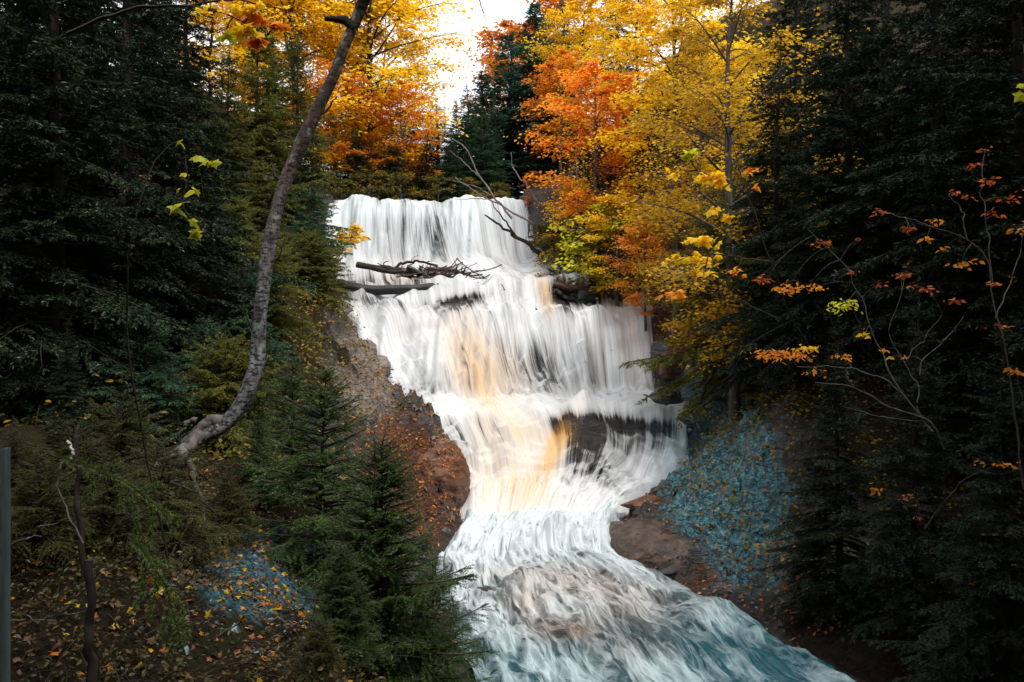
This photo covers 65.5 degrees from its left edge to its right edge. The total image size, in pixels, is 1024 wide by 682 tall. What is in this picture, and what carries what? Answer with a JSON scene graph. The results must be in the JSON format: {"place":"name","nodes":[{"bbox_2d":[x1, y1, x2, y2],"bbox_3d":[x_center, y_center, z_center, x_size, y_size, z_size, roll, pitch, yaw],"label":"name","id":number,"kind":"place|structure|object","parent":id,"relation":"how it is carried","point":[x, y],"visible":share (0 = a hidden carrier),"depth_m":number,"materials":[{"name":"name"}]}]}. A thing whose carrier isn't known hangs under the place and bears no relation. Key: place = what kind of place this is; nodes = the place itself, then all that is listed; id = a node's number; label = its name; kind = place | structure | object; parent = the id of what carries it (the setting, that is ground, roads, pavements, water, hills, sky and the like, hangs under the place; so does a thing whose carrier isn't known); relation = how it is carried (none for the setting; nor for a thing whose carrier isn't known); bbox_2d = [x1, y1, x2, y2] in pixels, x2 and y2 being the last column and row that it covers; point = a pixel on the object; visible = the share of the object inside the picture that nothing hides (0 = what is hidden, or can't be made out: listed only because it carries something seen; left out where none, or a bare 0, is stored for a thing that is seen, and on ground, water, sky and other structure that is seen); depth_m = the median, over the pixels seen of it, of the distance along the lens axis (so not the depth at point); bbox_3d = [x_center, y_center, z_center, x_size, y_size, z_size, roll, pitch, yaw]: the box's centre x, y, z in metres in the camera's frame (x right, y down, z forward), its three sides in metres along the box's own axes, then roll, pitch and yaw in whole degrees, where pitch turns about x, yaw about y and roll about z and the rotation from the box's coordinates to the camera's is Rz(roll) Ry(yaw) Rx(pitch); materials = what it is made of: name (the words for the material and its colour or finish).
{"place":"outdoors","nodes":[
{"label":"outdoors","id":0,"kind":"place"},
{"bbox_2d":[50,454,185,550],"bbox_3d":[-2.232,0.863,4.301,1.026,0.504,0.234,0,0,22],"label":"spruce bough","id":1,"kind":"object","parent":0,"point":[93,469],"visible":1,"depth_m":4.20,"materials":[{"name":"green plant"}]},
{"bbox_2d":[1,0,766,192],"label":"sky","id":2,"kind":"structure","parent":0,"point":[493,10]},
{"bbox_2d":[325,194,693,519],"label":"waterfall","id":3,"kind":"structure","parent":0,"point":[498,416],"depth_m":33.99,"materials":[{"name":"liquid"}]},
{"bbox_2d":[0,0,1023,681],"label":"ground","id":4,"kind":"structure","parent":0,"point":[860,660],"depth_m":18.58,"materials":[{"name":"soil"}]},
{"bbox_2d":[0,447,10,681],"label":"post","id":5,"kind":"object","parent":4,"relation":"on","point":[5,564],"visible":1,"depth_m":2.21,"materials":[{"name":"grey wood"}]},
{"bbox_2d":[0,429,57,505],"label":"spruce sapling","id":6,"kind":"object","parent":4,"relation":"on","point":[14,456],"visible":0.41,"depth_m":8.50,"materials":[{"name":"green plant"}]},
{"bbox_2d":[11,448,102,571],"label":"spruce sapling","id":7,"kind":"object","parent":4,"relation":"on","point":[32,520],"visible":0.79,"depth_m":6.14,"materials":[{"name":"green plant"}]},
{"bbox_2d":[0,2,138,326],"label":"hemlock tree","id":8,"kind":"object","parent":4,"relation":"on","point":[4,59],"visible":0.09,"depth_m":18.71,"materials":[{"name":"green plant"}]},
{"bbox_2d":[0,0,143,267],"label":"hemlock tree","id":9,"kind":"object","parent":4,"relation":"on","point":[68,40],"visible":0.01,"depth_m":21.89,"materials":[{"name":"green plant"}]},
{"bbox_2d":[38,319,109,453],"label":"hemlock tree","id":10,"kind":"object","parent":4,"relation":"on","point":[67,412],"visible":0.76,"depth_m":10.45,"materials":[{"name":"green plant"}]},
{"bbox_2d":[73,436,86,580],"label":"broken sapling","id":11,"kind":"object","parent":4,"relation":"on","point":[81,546],"visible":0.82,"depth_m":4.99,"materials":[{"name":"brown plant"}]},
{"bbox_2d":[27,417,133,513],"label":"spruce sapling","id":12,"kind":"object","parent":4,"relation":"on","point":[64,448],"visible":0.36,"depth_m":8.94,"materials":[{"name":"green plant"}]},
{"bbox_2d":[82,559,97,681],"bbox_3d":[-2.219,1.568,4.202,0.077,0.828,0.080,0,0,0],"label":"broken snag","id":13,"kind":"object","parent":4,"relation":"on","point":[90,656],"visible":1,"depth_m":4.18,"materials":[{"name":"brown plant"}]},
{"bbox_2d":[0,0,191,449],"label":"hemlock tree","id":14,"kind":"object","parent":4,"relation":"on","point":[56,238],"visible":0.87,"depth_m":13.67,"materials":[{"name":"green plant"}]},
{"bbox_2d":[47,449,183,571],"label":"spruce sapling","id":15,"kind":"object","parent":4,"relation":"on","point":[110,510],"visible":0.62,"depth_m":6.75,"materials":[{"name":"green plant"}]},
{"bbox_2d":[76,388,176,496],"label":"spruce sapling","id":16,"kind":"object","parent":4,"relation":"on","point":[126,437],"visible":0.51,"depth_m":10.43,"materials":[{"name":"green plant"}]},
{"bbox_2d":[0,0,256,390],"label":"hemlock tree","id":17,"kind":"object","parent":4,"relation":"on","point":[161,196],"visible":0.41,"depth_m":16.95,"materials":[{"name":"green plant"}]},
{"bbox_2d":[79,0,189,164],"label":"hemlock tree","id":18,"kind":"object","parent":4,"relation":"on","point":[142,39],"visible":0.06,"depth_m":27.83,"materials":[{"name":"green plant"}]},
{"bbox_2d":[81,304,200,439],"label":"spruce tree","id":19,"kind":"object","parent":4,"relation":"on","point":[156,384],"visible":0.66,"depth_m":13.36,"materials":[{"name":"green plant"}]},
{"bbox_2d":[127,537,191,658],"bbox_3d":[-1.895,1.272,4.021,0.857,0.516,0.230,0,0,45],"label":"spruce bough","id":20,"kind":"object","parent":4,"relation":"on","point":[143,582],"visible":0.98,"depth_m":3.80,"materials":[{"name":"green plant"}]},
{"bbox_2d":[96,434,248,571],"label":"spruce sapling","id":21,"kind":"object","parent":4,"relation":"on","point":[177,505],"visible":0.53,"depth_m":8.55,"materials":[{"name":"green plant"}]},
{"bbox_2d":[126,140,221,574],"bbox_3d":[-2.237,0.169,5.139,0.465,2.947,0.955,0,0,-35],"label":"maple sapling","id":22,"kind":"object","parent":4,"relation":"on","point":[195,234],"visible":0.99,"depth_m":5.09,"materials":[{"name":"green plant"}]},
{"bbox_2d":[66,0,291,51],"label":"maple branch","id":23,"kind":"object","parent":4,"relation":"on","point":[236,34],"visible":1,"depth_m":8.99,"materials":[{"name":"yellow plant"}]},
{"bbox_2d":[133,263,236,380],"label":"cedar tree","id":24,"kind":"object","parent":4,"relation":"on","point":[198,289],"visible":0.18,"depth_m":18.61,"materials":[{"name":"plant"}]},
{"bbox_2d":[160,314,247,420],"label":"spruce tree","id":25,"kind":"object","parent":4,"relation":"on","point":[201,330],"visible":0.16,"depth_m":16.83,"materials":[{"name":"green plant"}]},
{"bbox_2d":[11,443,406,681],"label":"fallen leaves","id":26,"kind":"object","parent":4,"relation":"on","point":[62,644],"visible":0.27,"depth_m":6.82,"materials":[{"name":"brown plant"}]},
{"bbox_2d":[106,0,331,350],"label":"hemlock tree","id":27,"kind":"object","parent":4,"relation":"on","point":[219,217],"visible":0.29,"depth_m":19.86,"materials":[{"name":"green plant"}]},
{"bbox_2d":[172,0,271,95],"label":"maple tree","id":28,"kind":"object","parent":4,"relation":"on","point":[218,21],"visible":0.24,"depth_m":51.88,"materials":[{"name":"yellow plant"}]},
{"bbox_2d":[11,532,438,681],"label":"twig litter","id":29,"kind":"object","parent":4,"relation":"on","point":[190,619],"visible":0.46,"depth_m":6.12,"materials":[{"name":"brown plant"}]},
{"bbox_2d":[197,472,264,550],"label":"spruce sapling","id":30,"kind":"object","parent":4,"relation":"on","point":[233,512],"visible":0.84,"depth_m":9.54,"materials":[{"name":"green plant"}]},
{"bbox_2d":[190,48,275,228],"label":"cedar tree","id":31,"kind":"object","parent":4,"relation":"on","point":[239,150],"visible":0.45,"depth_m":26.94,"materials":[{"name":"plant"}]},
{"bbox_2d":[163,330,305,475],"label":"cedar tree","id":32,"kind":"object","parent":4,"relation":"on","point":[222,389],"visible":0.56,"depth_m":14.71,"materials":[{"name":"plant"}]},
{"bbox_2d":[212,195,263,257],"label":"cedar tree","id":33,"kind":"object","parent":4,"relation":"on","point":[240,208],"visible":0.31,"depth_m":24.86,"materials":[{"name":"plant"}]},
{"bbox_2d":[11,429,469,681],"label":"undergrowth","id":34,"kind":"object","parent":4,"relation":"on","point":[43,665],"visible":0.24,"depth_m":6.03,"materials":[{"name":"green plant"}]},
{"bbox_2d":[179,262,303,409],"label":"spruce tree","id":35,"kind":"object","parent":4,"relation":"on","point":[273,346],"visible":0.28,"depth_m":18.88,"materials":[{"name":"green plant"}]},
{"bbox_2d":[223,419,293,503],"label":"spruce sapling","id":36,"kind":"object","parent":4,"relation":"on","point":[258,429],"visible":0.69,"depth_m":11.45,"materials":[{"name":"green plant"}]},
{"bbox_2d":[149,0,369,531],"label":"leaning tree","id":37,"kind":"object","parent":4,"relation":"on","point":[206,429],"visible":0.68,"depth_m":10.93,"materials":[{"name":"brown plant"}]},
{"bbox_2d":[218,8,315,249],"bbox_3d":[-9.508,-7.701,30.109,3.733,9.649,4.683,0,0,12],"label":"cedar tree","id":38,"kind":"object","parent":4,"relation":"on","point":[271,129],"visible":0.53,"depth_m":29.67,"materials":[{"name":"plant"}]},
{"bbox_2d":[212,229,330,347],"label":"cedar tree","id":39,"kind":"object","parent":4,"relation":"on","point":[280,319],"visible":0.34,"depth_m":21.82,"materials":[{"name":"plant"}]},
{"bbox_2d":[207,0,343,118],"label":"maple tree","id":40,"kind":"object","parent":4,"relation":"on","point":[271,14],"visible":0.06,"depth_m":52.81,"materials":[{"name":"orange plant"}]},
{"bbox_2d":[203,0,369,142],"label":"maple tree","id":41,"kind":"object","parent":4,"relation":"on","point":[317,23],"visible":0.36,"depth_m":49.28,"materials":[{"name":"yellow plant"}]},
{"bbox_2d":[236,361,354,509],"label":"spruce sapling","id":42,"kind":"object","parent":4,"relation":"on","point":[290,389],"visible":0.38,"depth_m":12.46,"materials":[{"name":"green plant"}]},
{"bbox_2d":[254,29,363,243],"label":"cedar tree","id":43,"kind":"object","parent":4,"relation":"on","point":[308,179],"visible":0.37,"depth_m":36.78,"materials":[{"name":"plant"}]},
{"bbox_2d":[277,616,346,681],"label":"spruce sapling","id":44,"kind":"object","parent":4,"relation":"on","point":[317,653],"visible":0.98,"depth_m":5.96,"materials":[{"name":"green plant"}]},
{"bbox_2d":[280,226,351,310],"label":"cedar tree","id":45,"kind":"object","parent":4,"relation":"on","point":[308,242],"visible":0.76,"depth_m":26.85,"materials":[{"name":"plant"}]},
{"bbox_2d":[287,185,355,277],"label":"spruce tree","id":46,"kind":"object","parent":4,"relation":"on","point":[304,224],"visible":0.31,"depth_m":33.91,"materials":[{"name":"green plant"}]},
{"bbox_2d":[239,366,408,590],"bbox_3d":[-2.349,2.021,10.524,2.417,3.424,2.797,0,0,28],"label":"spruce sapling","id":47,"kind":"object","parent":4,"relation":"on","point":[324,396],"visible":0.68,"depth_m":10.36,"materials":[{"name":"green plant"}]},
{"bbox_2d":[218,0,448,187],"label":"maple tree","id":48,"kind":"object","parent":4,"relation":"on","point":[362,27],"visible":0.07,"depth_m":54.11,"materials":[{"name":"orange plant"}]},
{"bbox_2d":[289,56,390,194],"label":"maple tree","id":49,"kind":"object","parent":4,"relation":"on","point":[323,61],"visible":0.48,"depth_m":48.35,"materials":[{"name":"orange plant"}]},
{"bbox_2d":[305,544,392,671],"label":"spruce sapling","id":50,"kind":"object","parent":4,"relation":"on","point":[355,612],"visible":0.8,"depth_m":7.14,"materials":[{"name":"green plant"}]},
{"bbox_2d":[329,121,378,197],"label":"spruce tree","id":51,"kind":"object","parent":4,"relation":"on","point":[356,163],"visible":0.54,"depth_m":48.47,"materials":[{"name":"green plant"}]},
{"bbox_2d":[279,297,462,555],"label":"fallen leaves","id":52,"kind":"object","parent":4,"relation":"on","point":[423,482],"visible":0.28,"depth_m":22.47,"materials":[{"name":"brown plant"}]},
{"bbox_2d":[279,0,481,190],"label":"maple tree","id":53,"kind":"object","parent":4,"relation":"on","point":[401,12],"visible":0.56,"depth_m":50.86,"materials":[{"name":"yellow plant"}]},
{"bbox_2d":[309,13,460,187],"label":"maple tree","id":54,"kind":"object","parent":4,"relation":"on","point":[412,54],"visible":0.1,"depth_m":59.42,"materials":[{"name":"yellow plant"}]},
{"bbox_2d":[334,281,438,294],"bbox_3d":[-6.554,-2.831,38.606,6.078,1.227,0.525,0,0,0],"label":"fallen log","id":55,"kind":"object","parent":4,"relation":"on","point":[383,289],"visible":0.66,"depth_m":38.40,"materials":[{"name":"black wood"}]},
{"bbox_2d":[371,128,412,199],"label":"spruce tree","id":56,"kind":"object","parent":4,"relation":"on","point":[390,168],"visible":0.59,"depth_m":48.15,"materials":[{"name":"green plant"}]},
{"bbox_2d":[292,433,499,681],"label":"spruce sapling","id":57,"kind":"object","parent":4,"relation":"on","point":[376,536],"visible":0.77,"depth_m":8.08,"materials":[{"name":"green plant"}]},
{"bbox_2d":[349,80,446,197],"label":"maple tree","id":58,"kind":"object","parent":4,"relation":"on","point":[390,124],"visible":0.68,"depth_m":49.04,"materials":[{"name":"orange plant"}]},
{"bbox_2d":[403,133,448,201],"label":"conifer tree","id":59,"kind":"object","parent":4,"relation":"on","point":[425,170],"visible":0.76,"depth_m":48.09,"materials":[{"name":"green plant"}]},
{"bbox_2d":[391,556,492,681],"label":"spruce sapling","id":60,"kind":"object","parent":4,"relation":"on","point":[461,632],"visible":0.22,"depth_m":9.30,"materials":[{"name":"green plant"}]},
{"bbox_2d":[418,436,470,508],"bbox_3d":[-2.756,4.372,24.668,2.728,3.057,5.048,0,-10,-14],"label":"rock outcrop","id":61,"kind":"object","parent":4,"relation":"on","point":[457,487],"visible":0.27,"depth_m":22.79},
{"bbox_2d":[436,136,469,201],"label":"spruce tree","id":62,"kind":"object","parent":4,"relation":"on","point":[452,167],"visible":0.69,"depth_m":47.85,"materials":[{"name":"green plant"}]},
{"bbox_2d":[436,83,508,201],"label":"spruce tree","id":63,"kind":"object","parent":4,"relation":"on","point":[467,127],"visible":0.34,"depth_m":51.70,"materials":[{"name":"green plant"}]},
{"bbox_2d":[435,70,535,199],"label":"fir tree","id":64,"kind":"object","parent":4,"relation":"on","point":[481,92],"visible":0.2,"depth_m":56.37,"materials":[{"name":"plant"}]},
{"bbox_2d":[458,107,513,197],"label":"spruce tree","id":65,"kind":"object","parent":4,"relation":"on","point":[479,155],"visible":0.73,"depth_m":49.81,"materials":[{"name":"green plant"}]},
{"bbox_2d":[442,31,567,198],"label":"fir tree","id":66,"kind":"object","parent":4,"relation":"on","point":[503,56],"visible":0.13,"depth_m":58.54,"materials":[{"name":"plant"}]},
{"bbox_2d":[1,15,1012,647],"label":"fallen leaves","id":67,"kind":"object","parent":4,"relation":"on","point":[661,487],"visible":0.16,"depth_m":19.82,"materials":[{"name":"orange plant"}]},
{"bbox_2d":[442,18,576,181],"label":"maple tree","id":68,"kind":"object","parent":4,"relation":"on","point":[505,25],"visible":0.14,"depth_m":66.79,"materials":[{"name":"orange plant"}]},
{"bbox_2d":[0,1,1023,636],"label":"undergrowth","id":69,"kind":"object","parent":4,"relation":"on","point":[376,373],"visible":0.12,"depth_m":20.09,"materials":[{"name":"green plant"}]},
{"bbox_2d":[471,2,590,192],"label":"fir tree","id":70,"kind":"object","parent":4,"relation":"on","point":[508,120],"visible":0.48,"depth_m":55.41,"materials":[{"name":"plant"}]},
{"bbox_2d":[464,0,612,173],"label":"maple tree","id":71,"kind":"object","parent":4,"relation":"on","point":[549,4],"visible":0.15,"depth_m":64.74,"materials":[{"name":"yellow plant"}]},
{"bbox_2d":[520,104,566,180],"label":"hemlock tree","id":72,"kind":"object","parent":4,"relation":"on","point":[552,164],"visible":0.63,"depth_m":47.88,"materials":[{"name":"green plant"}]},
{"bbox_2d":[512,48,601,176],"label":"maple tree","id":73,"kind":"object","parent":4,"relation":"on","point":[551,66],"visible":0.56,"depth_m":46.67,"materials":[{"name":"orange plant"}]},
{"bbox_2d":[534,177,603,264],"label":"maple bush","id":74,"kind":"object","parent":4,"relation":"on","point":[560,204],"visible":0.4,"depth_m":42.23,"materials":[{"name":"yellow plant"}]},
{"bbox_2d":[515,0,630,148],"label":"maple tree","id":75,"kind":"object","parent":4,"relation":"on","point":[582,35],"visible":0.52,"depth_m":52.36,"materials":[{"name":"yellow plant"}]},
{"bbox_2d":[336,281,818,627],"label":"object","id":76,"kind":"structure","parent":4,"relation":"on","point":[446,530],"depth_m":21.19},
{"bbox_2d":[507,58,664,261],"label":"maple tree","id":77,"kind":"object","parent":4,"relation":"on","point":[600,93],"visible":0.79,"depth_m":41.44,"materials":[{"name":"orange plant"}]},
{"bbox_2d":[543,203,660,299],"bbox_3d":[4.485,-3.823,38.307,5.772,5.660,5.619,0,0,13],"label":"bush","id":78,"kind":"object","parent":4,"relation":"on","point":[574,247],"visible":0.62,"depth_m":38.36,"materials":[{"name":"yellow plant"}]},
{"bbox_2d":[562,230,659,301],"bbox_3d":[4.781,-3.188,38.550,4.876,4.420,5.928,0,0,45],"label":"bush","id":79,"kind":"object","parent":4,"relation":"on","point":[601,265],"visible":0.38,"depth_m":38.15,"materials":[{"name":"yellow plant"}]},
{"bbox_2d":[569,189,665,305],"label":"maple tree","id":80,"kind":"object","parent":4,"relation":"on","point":[597,218],"visible":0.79,"depth_m":37.20,"materials":[{"name":"orange plant"}]},
{"bbox_2d":[581,0,653,121],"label":"maple tree","id":81,"kind":"object","parent":4,"relation":"on","point":[610,57],"visible":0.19,"depth_m":55.77,"materials":[{"name":"plant"}]},
{"bbox_2d":[572,0,696,136],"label":"maple tree","id":82,"kind":"object","parent":4,"relation":"on","point":[625,10],"visible":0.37,"depth_m":43.73,"materials":[{"name":"yellow plant"}]},
{"bbox_2d":[597,219,682,330],"bbox_3d":[5.707,-2.738,34.785,3.657,5.243,3.869,0,0,-13],"label":"maple bush","id":83,"kind":"object","parent":4,"relation":"on","point":[640,294],"visible":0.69,"depth_m":34.84,"materials":[{"name":"orange plant"}]},
{"bbox_2d":[609,518,695,569],"bbox_3d":[3.565,5.442,20.627,2.488,1.469,4.638,-14,2,-27],"label":"rock outcrop","id":84,"kind":"object","parent":4,"relation":"on","point":[649,537],"visible":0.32,"depth_m":19.59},
{"bbox_2d":[568,0,781,265],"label":"maple tree","id":85,"kind":"object","parent":4,"relation":"on","point":[647,31],"visible":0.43,"depth_m":37.24,"materials":[{"name":"yellow plant"}]},
{"bbox_2d":[611,24,773,311],"bbox_3d":[7.921,-7.107,34.034,6.873,12.413,6.802,0,0,-19],"label":"birch tree","id":86,"kind":"object","parent":4,"relation":"on","point":[687,128],"visible":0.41,"depth_m":33.73,"materials":[{"name":"yellow plant"}]},
{"bbox_2d":[595,0,869,426],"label":"birch tree","id":87,"kind":"object","parent":4,"relation":"on","point":[725,100],"visible":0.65,"depth_m":26.75,"materials":[{"name":"yellow plant"}]},
{"bbox_2d":[654,137,819,363],"bbox_3d":[4.176,-1.566,14.775,4.690,4.072,1.839,0,0,-36],"label":"maple branch","id":88,"kind":"object","parent":4,"relation":"on","point":[677,259],"visible":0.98,"depth_m":13.93,"materials":[{"name":"yellow plant"}]},
{"bbox_2d":[618,165,874,429],"bbox_3d":[8.737,-1.597,29.098,9.737,9.227,9.026,0,0,5],"label":"hemlock tree","id":89,"kind":"object","parent":4,"relation":"on","point":[658,361],"visible":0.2,"depth_m":28.42,"materials":[{"name":"plant"}]},
{"bbox_2d":[689,32,845,397],"bbox_3d":[8.109,-3.551,23.104,4.949,10.792,4.760,0,0,-42],"label":"hemlock tree","id":90,"kind":"object","parent":4,"relation":"on","point":[778,208],"visible":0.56,"depth_m":22.87,"materials":[{"name":"green plant"}]},
{"bbox_2d":[716,0,893,304],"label":"hemlock tree","id":91,"kind":"object","parent":4,"relation":"on","point":[809,21],"visible":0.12,"depth_m":29.89,"materials":[{"name":"green plant"}]},
{"bbox_2d":[756,317,908,634],"bbox_3d":[5.809,2.432,14.693,2.647,5.773,2.546,0,0,37],"label":"hemlock tree","id":92,"kind":"object","parent":4,"relation":"on","point":[815,548],"visible":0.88,"depth_m":14.33,"materials":[{"name":"green plant"}]},
{"bbox_2d":[723,0,944,392],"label":"hemlock tree","id":93,"kind":"object","parent":4,"relation":"on","point":[806,322],"visible":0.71,"depth_m":19.77,"materials":[{"name":"green plant"}]},
{"bbox_2d":[740,229,965,449],"bbox_3d":[3.009,0.005,7.000,1.960,1.984,0.698,0,0,-4],"label":"beech shrub","id":94,"kind":"object","parent":4,"relation":"on","point":[775,353],"visible":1,"depth_m":6.99,"materials":[{"name":"orange plant"}]},
{"bbox_2d":[806,0,957,253],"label":"hemlock tree","id":95,"kind":"object","parent":4,"relation":"on","point":[885,12],"visible":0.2,"depth_m":26.77,"materials":[{"name":"green plant"}]},
{"bbox_2d":[790,0,1017,362],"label":"hemlock tree","id":96,"kind":"object","parent":4,"relation":"on","point":[922,212],"visible":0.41,"depth_m":17.93,"materials":[{"name":"green plant"}]},
{"bbox_2d":[828,272,992,660],"bbox_3d":[6.398,1.999,12.672,2.556,6.235,2.521,0,0,28],"label":"hemlock tree","id":97,"kind":"object","parent":4,"relation":"on","point":[913,549],"visible":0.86,"depth_m":12.34,"materials":[{"name":"green plant"}]},
{"bbox_2d":[822,0,1023,477],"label":"hemlock tree","id":98,"kind":"object","parent":4,"relation":"on","point":[981,302],"visible":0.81,"depth_m":14.98,"materials":[{"name":"green plant"}]},
{"bbox_2d":[862,318,1023,681],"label":"hemlock tree","id":99,"kind":"object","parent":4,"relation":"on","point":[981,655],"visible":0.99,"depth_m":10.34,"materials":[{"name":"green plant"}]},
{"bbox_2d":[870,146,1023,488],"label":"beech shrub","id":100,"kind":"object","parent":4,"relation":"on","point":[962,265],"visible":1,"depth_m":6.20,"materials":[{"name":"orange plant"}]},
{"bbox_2d":[889,0,1023,194],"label":"hemlock tree","id":101,"kind":"object","parent":4,"relation":"on","point":[982,45],"visible":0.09,"depth_m":23.68,"materials":[{"name":"green plant"}]},
{"bbox_2d":[436,474,856,681],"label":"river","id":102,"kind":"structure","parent":0,"point":[573,597],"depth_m":14.74,"materials":[{"name":"liquid"}]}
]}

